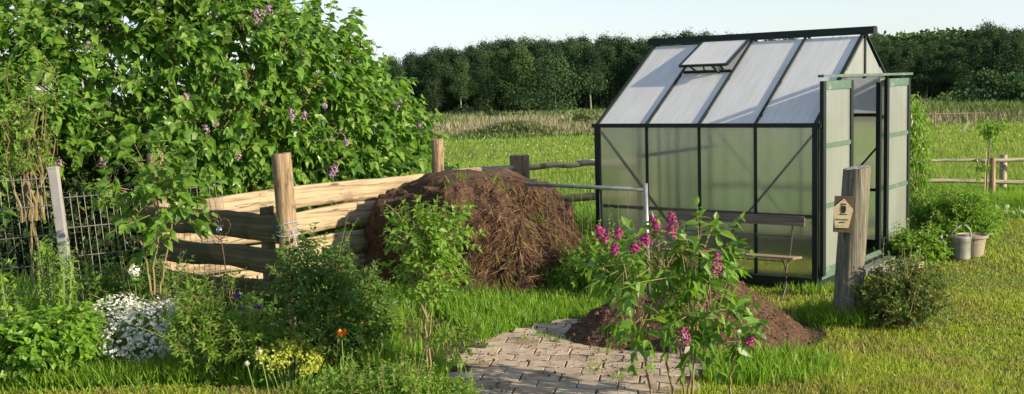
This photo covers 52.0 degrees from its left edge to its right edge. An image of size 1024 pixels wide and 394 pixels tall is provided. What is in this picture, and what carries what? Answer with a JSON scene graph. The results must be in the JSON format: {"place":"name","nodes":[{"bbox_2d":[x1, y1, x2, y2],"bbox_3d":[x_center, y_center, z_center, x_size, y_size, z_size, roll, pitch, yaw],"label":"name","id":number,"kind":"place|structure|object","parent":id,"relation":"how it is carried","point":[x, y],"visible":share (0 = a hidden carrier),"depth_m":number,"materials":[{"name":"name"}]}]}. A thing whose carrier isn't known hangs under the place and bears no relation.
{"place":"outdoors","nodes":[
{"label":"outdoors","id":0,"kind":"place"},
{"bbox_2d":[0,94,1023,393],"bbox_3d":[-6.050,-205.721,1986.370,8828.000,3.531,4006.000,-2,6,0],"label":"ground","id":1,"kind":"structure","parent":0,"point":[954,282],"depth_m":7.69,"materials":[{"name":"green plant"}]},
{"bbox_2d":[0,254,29,317],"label":"tall weed","id":2,"kind":"object","parent":1,"relation":"on","point":[11,290],"visible":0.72,"depth_m":6.90,"materials":[{"name":"green plant"}]},
{"bbox_2d":[0,57,65,302],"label":"twiggy shrub","id":3,"kind":"object","parent":1,"relation":"on","point":[27,128],"visible":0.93,"depth_m":8.56,"materials":[{"name":"green plant"}]},
{"bbox_2d":[31,236,83,313],"bbox_3d":[-2.941,0.685,6.794,0.307,0.880,0.279,-2,6,0],"label":"tall celandine","id":4,"kind":"object","parent":1,"relation":"on","point":[52,293],"visible":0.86,"depth_m":6.78,"materials":[{"name":"green plant"}]},
{"bbox_2d":[0,286,116,380],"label":"leafy clump","id":5,"kind":"object","parent":1,"relation":"on","point":[54,338],"visible":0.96,"depth_m":6.38,"materials":[{"name":"green plant"}]},
{"bbox_2d":[0,134,198,283],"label":"dark undergrowth","id":6,"kind":"object","parent":1,"relation":"on","point":[78,190],"visible":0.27,"depth_m":9.46,"materials":[{"name":"green plant"}]},
{"bbox_2d":[0,166,231,321],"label":"fence","id":7,"kind":"object","parent":1,"relation":"on","point":[61,227],"visible":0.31,"depth_m":7.88,"materials":[{"name":"metal"}]},
{"bbox_2d":[116,264,151,348],"bbox_3d":[-2.535,0.765,7.114,0.229,0.635,0.209,1,7,26],"label":"white ball bloom","id":8,"kind":"object","parent":1,"relation":"on","point":[133,268],"visible":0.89,"depth_m":7.08,"materials":[{"name":"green plant"}]},
{"bbox_2d":[92,292,196,363],"bbox_3d":[-2.446,0.870,6.966,0.724,0.512,0.956,-2,6,0],"label":"white flower cushion","id":9,"kind":"object","parent":1,"relation":"on","point":[146,309],"visible":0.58,"depth_m":6.76,"materials":[{"name":"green plant"}]},
{"bbox_2d":[81,119,227,319],"bbox_3d":[-2.406,0.156,7.045,0.905,1.370,0.768,-6,7,-34],"label":"young lilac","id":10,"kind":"object","parent":1,"relation":"on","point":[145,192],"visible":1,"depth_m":6.96,"materials":[{"name":"green plant"}]},
{"bbox_2d":[47,238,288,342],"bbox_3d":[-2.356,0.690,7.357,1.863,0.802,0.957,-2,6,0],"label":"shade perennial","id":11,"kind":"object","parent":1,"relation":"on","point":[111,286],"visible":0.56,"depth_m":7.31,"materials":[{"name":"green plant"}]},
{"bbox_2d":[140,260,296,379],"bbox_3d":[-1.750,0.773,6.445,0.903,0.765,0.810,-2,6,0],"label":"aster clump","id":12,"kind":"object","parent":1,"relation":"on","point":[208,334],"visible":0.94,"depth_m":6.36,"materials":[{"name":"green plant"}]},
{"bbox_2d":[209,212,231,308],"bbox_3d":[-2.054,0.565,7.441,0.166,0.929,0.053,-2,6,0],"label":"heart stake","id":13,"kind":"object","parent":1,"relation":"on","point":[220,230],"visible":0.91,"depth_m":7.41,"materials":[{"name":"metal"}]},
{"bbox_2d":[0,0,459,272],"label":"lilac bush","id":14,"kind":"object","parent":1,"relation":"on","point":[239,147],"visible":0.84,"depth_m":9.74,"materials":[{"name":"green plant"}]},
{"bbox_2d":[248,332,332,391],"bbox_3d":[-1.326,0.980,6.252,0.473,0.311,0.546,-2,6,0],"label":"yellow spurge","id":15,"kind":"object","parent":1,"relation":"on","point":[286,350],"visible":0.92,"depth_m":6.17,"materials":[{"name":"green plant"}]},
{"bbox_2d":[5,291,606,393],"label":"ground weeds","id":16,"kind":"object","parent":1,"relation":"on","point":[139,388],"visible":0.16,"depth_m":6.25,"materials":[{"name":"green plant"}]},
{"bbox_2d":[139,138,481,331],"bbox_3d":[-1.696,0.168,9.149,1.727,1.338,3.522,1,6,20],"label":"compost bin","id":17,"kind":"object","parent":1,"relation":"on","point":[250,217],"visible":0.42,"depth_m":8.17,"materials":[{"name":"brown wood"}]},
{"bbox_2d":[259,212,406,371],"bbox_3d":[-1.106,0.599,6.428,0.853,1.024,0.829,-6,8,-37],"label":"mock orange bush","id":18,"kind":"object","parent":1,"relation":"on","point":[356,320],"visible":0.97,"depth_m":6.33,"materials":[{"name":"green plant"}]},
{"bbox_2d":[328,328,355,393],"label":"tulip","id":19,"kind":"object","parent":1,"relation":"on","point":[340,333],"visible":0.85,"depth_m":5.97,"materials":[{"name":"orange plant"}]},
{"bbox_2d":[332,319,432,370],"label":"iris leaves","id":20,"kind":"object","parent":1,"relation":"on","point":[391,348],"visible":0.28,"depth_m":6.58,"materials":[{"name":"green plant"}]},
{"bbox_2d":[294,344,483,393],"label":"edge perennial","id":21,"kind":"object","parent":1,"relation":"on","point":[360,385],"visible":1,"depth_m":5.59,"materials":[{"name":"green plant"}]},
{"bbox_2d":[357,283,421,354],"bbox_3d":[-0.859,0.921,6.899,0.738,0.764,0.735,2,7,33],"label":"drooping grass clump","id":22,"kind":"object","parent":1,"relation":"on","point":[398,331],"visible":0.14,"depth_m":6.86,"materials":[{"name":"green plant"}]},
{"bbox_2d":[405,68,436,114],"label":"forest tree","id":23,"kind":"object","parent":1,"relation":"on","point":[418,85],"visible":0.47,"depth_m":173.38,"materials":[{"name":"green plant"}]},
{"bbox_2d":[408,52,446,112],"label":"forest tree","id":24,"kind":"object","parent":1,"relation":"on","point":[425,61],"visible":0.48,"depth_m":173.56,"materials":[{"name":"green plant"}]},
{"bbox_2d":[379,194,487,380],"bbox_3d":[-0.445,0.566,5.841,0.595,1.168,0.592,-6,8,-37],"label":"young fruit bush","id":25,"kind":"object","parent":1,"relation":"on","point":[438,246],"visible":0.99,"depth_m":5.78,"materials":[{"name":"green plant"}]},
{"bbox_2d":[418,60,448,112],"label":"forest tree","id":26,"kind":"object","parent":1,"relation":"on","point":[435,69],"visible":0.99,"depth_m":170.42,"materials":[{"name":"green plant"}]},
{"bbox_2d":[393,301,477,361],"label":"bare soil","id":27,"kind":"structure","parent":1,"relation":"on","point":[423,334],"depth_m":7.45,"materials":[{"name":"brown soil"}]},
{"bbox_2d":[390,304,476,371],"bbox_3d":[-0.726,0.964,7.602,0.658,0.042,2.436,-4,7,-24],"label":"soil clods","id":28,"kind":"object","parent":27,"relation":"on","point":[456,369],"visible":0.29,"depth_m":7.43,"materials":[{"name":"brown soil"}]},
{"bbox_2d":[422,50,457,113],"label":"forest tree","id":29,"kind":"object","parent":1,"relation":"on","point":[442,59],"visible":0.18,"depth_m":190.47,"materials":[{"name":"green plant"}]},
{"bbox_2d":[429,63,463,112],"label":"forest tree","id":30,"kind":"object","parent":1,"relation":"on","point":[447,105],"visible":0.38,"depth_m":177.13,"materials":[{"name":"green plant"}]},
{"bbox_2d":[433,49,477,112],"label":"forest tree","id":31,"kind":"object","parent":1,"relation":"on","point":[453,56],"visible":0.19,"depth_m":194.29,"materials":[{"name":"green plant"}]},
{"bbox_2d":[445,55,475,106],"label":"forest tree","id":32,"kind":"object","parent":1,"relation":"on","point":[460,70],"visible":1,"depth_m":170.77,"materials":[{"name":"green plant"}]},
{"bbox_2d":[449,53,478,105],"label":"forest tree","id":33,"kind":"object","parent":1,"relation":"on","point":[470,63],"visible":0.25,"depth_m":179.04,"materials":[{"name":"green plant"}]},
{"bbox_2d":[446,104,484,114],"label":"edge bush","id":34,"kind":"object","parent":1,"relation":"on","point":[462,109],"visible":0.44,"depth_m":138.88,"materials":[{"name":"green plant"}]},
{"bbox_2d":[465,41,484,110],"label":"forest tree","id":35,"kind":"object","parent":1,"relation":"on","point":[471,55],"visible":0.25,"depth_m":189.77,"materials":[{"name":"green plant"}]},
{"bbox_2d":[362,167,588,300],"bbox_3d":[-0.219,0.379,9.486,2.090,1.387,1.822,2,7,32],"label":"compost heap","id":36,"kind":"object","parent":1,"relation":"on","point":[512,214],"visible":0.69,"depth_m":8.93,"materials":[{"name":"plant"}]},
{"bbox_2d":[465,51,503,111],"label":"forest tree","id":37,"kind":"object","parent":1,"relation":"on","point":[479,68],"visible":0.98,"depth_m":171.79,"materials":[{"name":"green plant"}]},
{"bbox_2d":[469,49,504,111],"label":"forest tree","id":38,"kind":"object","parent":1,"relation":"on","point":[489,54],"visible":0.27,"depth_m":179.33,"materials":[{"name":"green plant"}]},
{"bbox_2d":[482,35,530,112],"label":"forest tree","id":39,"kind":"object","parent":1,"relation":"on","point":[505,44],"visible":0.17,"depth_m":185.81,"materials":[{"name":"green plant"}]},
{"bbox_2d":[487,48,528,112],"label":"forest tree","id":40,"kind":"object","parent":1,"relation":"on","point":[505,60],"visible":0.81,"depth_m":171.55,"materials":[{"name":"green plant"}]},
{"bbox_2d":[0,184,1023,393],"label":"tall grass","id":41,"kind":"structure","parent":1,"relation":"on","point":[565,305],"depth_m":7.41,"materials":[{"name":"green plant"}]},
{"bbox_2d":[0,119,1023,218],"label":"meadow grass","id":42,"kind":"structure","parent":1,"relation":"on","point":[949,148],"depth_m":26.98,"materials":[{"name":"green plant"}]},
{"bbox_2d":[434,115,592,136],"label":"weedy bank","id":43,"kind":"structure","parent":1,"relation":"on","point":[510,125],"depth_m":49.14,"materials":[{"name":"green plant"}]},
{"bbox_2d":[494,42,537,110],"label":"forest tree","id":44,"kind":"object","parent":1,"relation":"on","point":[516,45],"visible":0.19,"depth_m":177.02,"materials":[{"name":"green plant"}]},
{"bbox_2d":[500,46,551,110],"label":"forest tree","id":45,"kind":"object","parent":1,"relation":"on","point":[522,57],"visible":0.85,"depth_m":169.91,"materials":[{"name":"green plant"}]},
{"bbox_2d":[470,154,595,218],"bbox_3d":[0.574,-0.030,12.048,2.487,0.990,0.239,-6,8,-37],"label":"rail fence","id":46,"kind":"object","parent":1,"relation":"on","point":[521,165],"visible":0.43,"depth_m":11.90,"materials":[{"name":"wood"}]},
{"bbox_2d":[523,57,553,110],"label":"forest tree","id":47,"kind":"object","parent":1,"relation":"on","point":[538,65],"visible":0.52,"depth_m":170.02,"materials":[{"name":"green plant"}]},
{"bbox_2d":[527,44,550,111],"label":"forest tree","id":48,"kind":"object","parent":1,"relation":"on","point":[533,52],"visible":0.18,"depth_m":179.63,"materials":[{"name":"green plant"}]},
{"bbox_2d":[501,50,607,110],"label":"edge bush","id":49,"kind":"object","parent":1,"relation":"on","point":[556,64],"visible":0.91,"depth_m":149.03,"materials":[{"name":"green plant"}]},
{"bbox_2d":[532,46,576,111],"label":"forest tree","id":50,"kind":"object","parent":1,"relation":"on","point":[546,50],"visible":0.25,"depth_m":175.72,"materials":[{"name":"green plant"}]},
{"bbox_2d":[550,52,582,107],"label":"forest tree","id":51,"kind":"object","parent":1,"relation":"on","point":[569,57],"visible":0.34,"depth_m":174.56,"materials":[{"name":"green plant"}]},
{"bbox_2d":[560,40,580,107],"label":"forest tree","id":52,"kind":"object","parent":1,"relation":"on","point":[568,47],"visible":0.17,"depth_m":181.41,"materials":[{"name":"green plant"}]},
{"bbox_2d":[558,108,601,122],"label":"edge bush","id":53,"kind":"object","parent":1,"relation":"on","point":[583,116],"visible":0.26,"depth_m":65.64,"materials":[{"name":"green plant"}]},
{"bbox_2d":[560,40,601,110],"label":"forest tree","id":54,"kind":"object","parent":1,"relation":"on","point":[578,51],"visible":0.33,"depth_m":173.19,"materials":[{"name":"green plant"}]},
{"bbox_2d":[524,182,653,294],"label":"steel gate","id":55,"kind":"structure","parent":1,"relation":"on","point":[644,189],"depth_m":8.57,"materials":[{"name":"metal"}]},
{"bbox_2d":[569,45,610,108],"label":"forest tree","id":56,"kind":"object","parent":1,"relation":"on","point":[589,54],"visible":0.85,"depth_m":165.23,"materials":[{"name":"green plant"}]},
{"bbox_2d":[551,207,655,296],"bbox_3d":[0.782,0.515,8.680,0.994,0.881,0.866,3,8,40],"label":"nettle patch","id":57,"kind":"object","parent":1,"relation":"on","point":[593,251],"visible":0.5,"depth_m":8.57,"materials":[{"name":"green plant"}]},
{"bbox_2d":[582,42,626,108],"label":"forest tree","id":58,"kind":"object","parent":1,"relation":"on","point":[608,57],"visible":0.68,"depth_m":170.50,"materials":[{"name":"green plant"}]},
{"bbox_2d":[592,30,617,109],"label":"forest tree","id":59,"kind":"object","parent":1,"relation":"on","point":[597,40],"visible":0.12,"depth_m":200.37,"materials":[{"name":"green plant"}]},
{"bbox_2d":[209,99,1023,143],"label":"reed belt","id":60,"kind":"object","parent":1,"relation":"on","point":[582,124],"visible":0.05,"depth_m":54.51,"materials":[{"name":"green plant"}]},
{"bbox_2d":[603,39,630,94],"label":"forest tree","id":61,"kind":"object","parent":1,"relation":"on","point":[621,48],"visible":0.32,"depth_m":181.90,"materials":[{"name":"green plant"}]},
{"bbox_2d":[224,98,1023,142],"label":"sedge belt","id":62,"kind":"object","parent":1,"relation":"on","point":[994,105],"visible":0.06,"depth_m":57.79,"materials":[{"name":"green plant"}]},
{"bbox_2d":[612,47,643,84],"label":"forest tree","id":63,"kind":"object","parent":1,"relation":"on","point":[631,57],"visible":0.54,"depth_m":169.57,"materials":[{"name":"green plant"}]},
{"bbox_2d":[623,38,647,78],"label":"forest tree","id":64,"kind":"object","parent":1,"relation":"on","point":[635,46],"visible":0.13,"depth_m":183.25,"materials":[{"name":"green plant"}]},
{"bbox_2d":[567,197,770,393],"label":"purple lilac","id":65,"kind":"object","parent":1,"relation":"on","point":[694,285],"visible":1,"depth_m":5.53,"materials":[{"name":"green plant"}]},
{"bbox_2d":[519,272,886,366],"bbox_3d":[1.175,0.756,7.157,2.368,0.458,1.768,-2,6,0],"label":"soil mound","id":66,"kind":"object","parent":1,"relation":"on","point":[782,326],"visible":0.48,"depth_m":7.03,"materials":[{"name":"brown soil"}]},
{"bbox_2d":[661,210,804,298],"bbox_3d":[1.824,0.466,8.718,1.148,0.638,0.298,2,7,34],"label":"garden bench","id":67,"kind":"object","parent":1,"relation":"on","point":[785,220],"visible":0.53,"depth_m":8.65,"materials":[{"name":"paint"}]},
{"bbox_2d":[591,26,923,288],"bbox_3d":[2.488,-0.470,10.019,2.633,2.189,2.366,3,8,37],"label":"greenhouse","id":68,"kind":"object","parent":1,"relation":"on","point":[684,127],"visible":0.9,"depth_m":9.36,"materials":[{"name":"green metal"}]},
{"bbox_2d":[820,80,853,276],"bbox_3d":[2.739,-0.175,8.840,0.032,1.605,0.700,3,8,37],"label":"sliding door","id":69,"kind":"structure","parent":68,"relation":"in","point":[836,97],"depth_m":8.74,"materials":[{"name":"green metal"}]},
{"bbox_2d":[883,78,910,249],"bbox_3d":[3.710,-0.337,10.101,0.032,1.605,0.700,3,8,37],"label":"sliding door","id":70,"kind":"structure","parent":68,"relation":"in","point":[897,91],"depth_m":10.06,"materials":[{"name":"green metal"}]},
{"bbox_2d":[833,165,870,314],"bbox_3d":[2.435,0.332,7.515,0.259,1.112,0.200,-2,6,0],"label":"log post","id":71,"kind":"object","parent":1,"relation":"on","point":[850,259],"visible":0.81,"depth_m":7.44,"materials":[{"name":"brown wood"}]},
{"bbox_2d":[833,196,852,232],"bbox_3d":[2.325,0.122,7.368,0.134,0.255,0.028,2,7,12],"label":"owl sign","id":72,"kind":"object","parent":71,"relation":"attached to","point":[843,212],"visible":1,"depth_m":7.36,"materials":[{"name":"beige paint"}]},
{"bbox_2d":[878,46,903,76],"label":"forest tree","id":73,"kind":"object","parent":1,"relation":"on","point":[887,52],"visible":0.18,"depth_m":179.09,"materials":[{"name":"green plant"}]},
{"bbox_2d":[884,48,912,78],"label":"forest tree","id":74,"kind":"object","parent":1,"relation":"on","point":[893,58],"visible":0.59,"depth_m":167.41,"materials":[{"name":"green plant"}]},
{"bbox_2d":[843,237,960,333],"bbox_3d":[2.720,0.637,7.356,0.820,0.677,0.878,-2,6,0],"label":"rose bush","id":75,"kind":"object","parent":1,"relation":"on","point":[905,286],"visible":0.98,"depth_m":7.24,"materials":[{"name":"green plant"}]},
{"bbox_2d":[898,45,917,83],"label":"forest tree","id":76,"kind":"object","parent":1,"relation":"on","point":[907,52],"visible":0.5,"depth_m":178.03,"materials":[{"name":"green plant"}]},
{"bbox_2d":[873,216,956,263],"bbox_3d":[3.864,0.446,10.004,0.719,0.520,0.764,-6,7,-36],"label":"columbine clump","id":77,"kind":"object","parent":1,"relation":"on","point":[933,248],"visible":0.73,"depth_m":9.84,"materials":[{"name":"green plant"}]},
{"bbox_2d":[901,40,934,98],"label":"forest tree","id":78,"kind":"object","parent":1,"relation":"on","point":[915,49],"visible":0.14,"depth_m":194.60,"materials":[{"name":"green plant"}]},
{"bbox_2d":[909,92,935,232],"bbox_3d":[4.202,-0.316,10.954,0.533,1.577,0.729,-2,6,0],"label":"columnar tree","id":79,"kind":"object","parent":1,"relation":"on","point":[917,117],"visible":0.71,"depth_m":10.85,"materials":[{"name":"green plant"}]},
{"bbox_2d":[908,54,943,99],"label":"forest tree","id":80,"kind":"object","parent":1,"relation":"on","point":[922,62],"visible":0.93,"depth_m":172.66,"materials":[{"name":"green plant"}]},
{"bbox_2d":[916,52,940,99],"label":"forest tree","id":81,"kind":"object","parent":1,"relation":"on","point":[929,69],"visible":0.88,"depth_m":172.81,"materials":[{"name":"green plant"}]},
{"bbox_2d":[918,41,939,96],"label":"forest tree","id":82,"kind":"object","parent":1,"relation":"on","point":[932,49],"visible":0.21,"depth_m":188.14,"materials":[{"name":"green plant"}]},
{"bbox_2d":[925,51,955,96],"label":"forest tree","id":83,"kind":"object","parent":1,"relation":"on","point":[939,88],"visible":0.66,"depth_m":176.82,"materials":[{"name":"green plant"}]},
{"bbox_2d":[927,91,959,102],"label":"edge bush","id":84,"kind":"object","parent":1,"relation":"on","point":[942,98],"visible":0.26,"depth_m":109.24,"materials":[{"name":"green plant"}]},
{"bbox_2d":[932,44,959,95],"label":"forest tree","id":85,"kind":"object","parent":1,"relation":"on","point":[950,54],"visible":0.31,"depth_m":180.10,"materials":[{"name":"green plant"}]},
{"bbox_2d":[937,224,971,259],"bbox_3d":[4.176,0.423,9.900,0.330,0.329,0.176,-2,6,0],"label":"watering can","id":86,"kind":"object","parent":1,"relation":"on","point":[961,245],"visible":1,"depth_m":9.84,"materials":[{"name":"metal"}]},
{"bbox_2d":[924,110,984,129],"bbox_3d":[16.933,-3.051,41.964,4.000,0.750,0.070,-2,6,0],"label":"fence","id":87,"kind":"object","parent":1,"relation":"on","point":[936,113],"visible":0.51,"depth_m":41.92,"materials":[{"name":"brown wood"}]},
{"bbox_2d":[943,38,970,89],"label":"forest tree","id":88,"kind":"object","parent":1,"relation":"on","point":[964,44],"visible":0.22,"depth_m":181.40,"materials":[{"name":"green plant"}]},
{"bbox_2d":[910,180,1008,245],"bbox_3d":[4.598,0.224,10.790,0.938,0.775,0.890,2,7,33],"label":"peony bush","id":89,"kind":"object","parent":1,"relation":"on","point":[973,215],"visible":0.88,"depth_m":10.64,"materials":[{"name":"green plant"}]},
{"bbox_2d":[942,45,978,96],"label":"forest tree","id":90,"kind":"object","parent":1,"relation":"on","point":[961,58],"visible":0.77,"depth_m":170.08,"materials":[{"name":"green plant"}]},
{"bbox_2d":[911,154,1023,193],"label":"meadow fence","id":91,"kind":"object","parent":1,"relation":"on","point":[1001,162],"visible":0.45,"depth_m":15.08,"materials":[{"name":"wood"}]},
{"bbox_2d":[955,232,993,256],"bbox_3d":[4.415,0.456,10.062,0.296,0.215,0.296,4,8,45],"label":"plant pot","id":92,"kind":"object","parent":1,"relation":"on","point":[978,241],"visible":0.65,"depth_m":9.96,"materials":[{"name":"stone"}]},
{"bbox_2d":[961,38,990,84],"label":"forest tree","id":93,"kind":"object","parent":1,"relation":"on","point":[974,52],"visible":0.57,"depth_m":173.45,"materials":[{"name":"green plant"}]},
{"bbox_2d":[944,66,1011,103],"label":"edge bush","id":94,"kind":"object","parent":1,"relation":"on","point":[983,85],"visible":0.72,"depth_m":93.52,"materials":[{"name":"green plant"}]},
{"bbox_2d":[961,19,997,43],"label":"forest tree","id":95,"kind":"object","parent":1,"relation":"on","point":[984,25],"visible":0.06,"depth_m":210.55,"materials":[{"name":"green plant"}]},
{"bbox_2d":[967,38,1000,73],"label":"forest tree","id":96,"kind":"object","parent":1,"relation":"on","point":[986,45],"visible":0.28,"depth_m":176.25,"materials":[{"name":"green plant"}]},
{"bbox_2d":[973,24,999,63],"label":"forest tree","id":97,"kind":"object","parent":1,"relation":"on","point":[994,32],"visible":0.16,"depth_m":185.88,"materials":[{"name":"green plant"}]},
{"bbox_2d":[967,116,1012,189],"bbox_3d":[6.620,-0.554,14.547,0.660,1.156,0.357,-2,6,0],"label":"sapling tree","id":98,"kind":"object","parent":1,"relation":"on","point":[989,129],"visible":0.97,"depth_m":14.51,"materials":[{"name":"green plant"}]},
{"bbox_2d":[989,157,995,195],"bbox_3d":[6.721,-0.273,14.672,0.086,0.563,0.084,-2,6,0],"label":"wooden stake","id":99,"kind":"object","parent":1,"relation":"on","point":[992,174],"visible":0.89,"depth_m":14.64,"materials":[{"name":"beige wood"}]},
{"bbox_2d":[978,35,1023,85],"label":"forest tree","id":100,"kind":"object","parent":1,"relation":"on","point":[999,46],"visible":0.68,"depth_m":167.89,"materials":[{"name":"green plant"}]},
{"bbox_2d":[992,68,1023,104],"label":"edge bush","id":101,"kind":"object","parent":1,"relation":"on","point":[1014,87],"visible":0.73,"depth_m":90.74,"materials":[{"name":"green plant"}]},
{"bbox_2d":[1003,38,1023,80],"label":"forest tree","id":102,"kind":"object","parent":1,"relation":"on","point":[1017,46],"visible":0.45,"depth_m":170.95,"materials":[{"name":"green plant"}]},
{"bbox_2d":[0,0,1023,101],"label":"sky","id":103,"kind":"structure","parent":0,"point":[399,27],"materials":[{"name":"white"}]},
{"bbox_2d":[447,318,718,393],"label":"path","id":104,"kind":"structure","parent":0,"point":[527,383],"depth_m":6.46,"materials":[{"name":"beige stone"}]},
{"bbox_2d":[483,325,640,380],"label":"joint weeds","id":105,"kind":"object","parent":104,"relation":"on","point":[598,351],"visible":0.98,"depth_m":6.79,"materials":[{"name":"green plant"}]},
{"bbox_2d":[456,316,701,393],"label":"soil crumbs","id":106,"kind":"object","parent":104,"relation":"on","point":[554,372],"visible":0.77,"depth_m":6.57,"materials":[{"name":"brown soil"}]},
{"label":"hill","id":107,"kind":"structure","parent":0,"visible":0},
{"bbox_2d":[766,26,1023,49],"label":"hill forest","id":108,"kind":"object","parent":107,"relation":"on","point":[924,37],"visible":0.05,"depth_m":431.02,"materials":[{"name":"green plant"}]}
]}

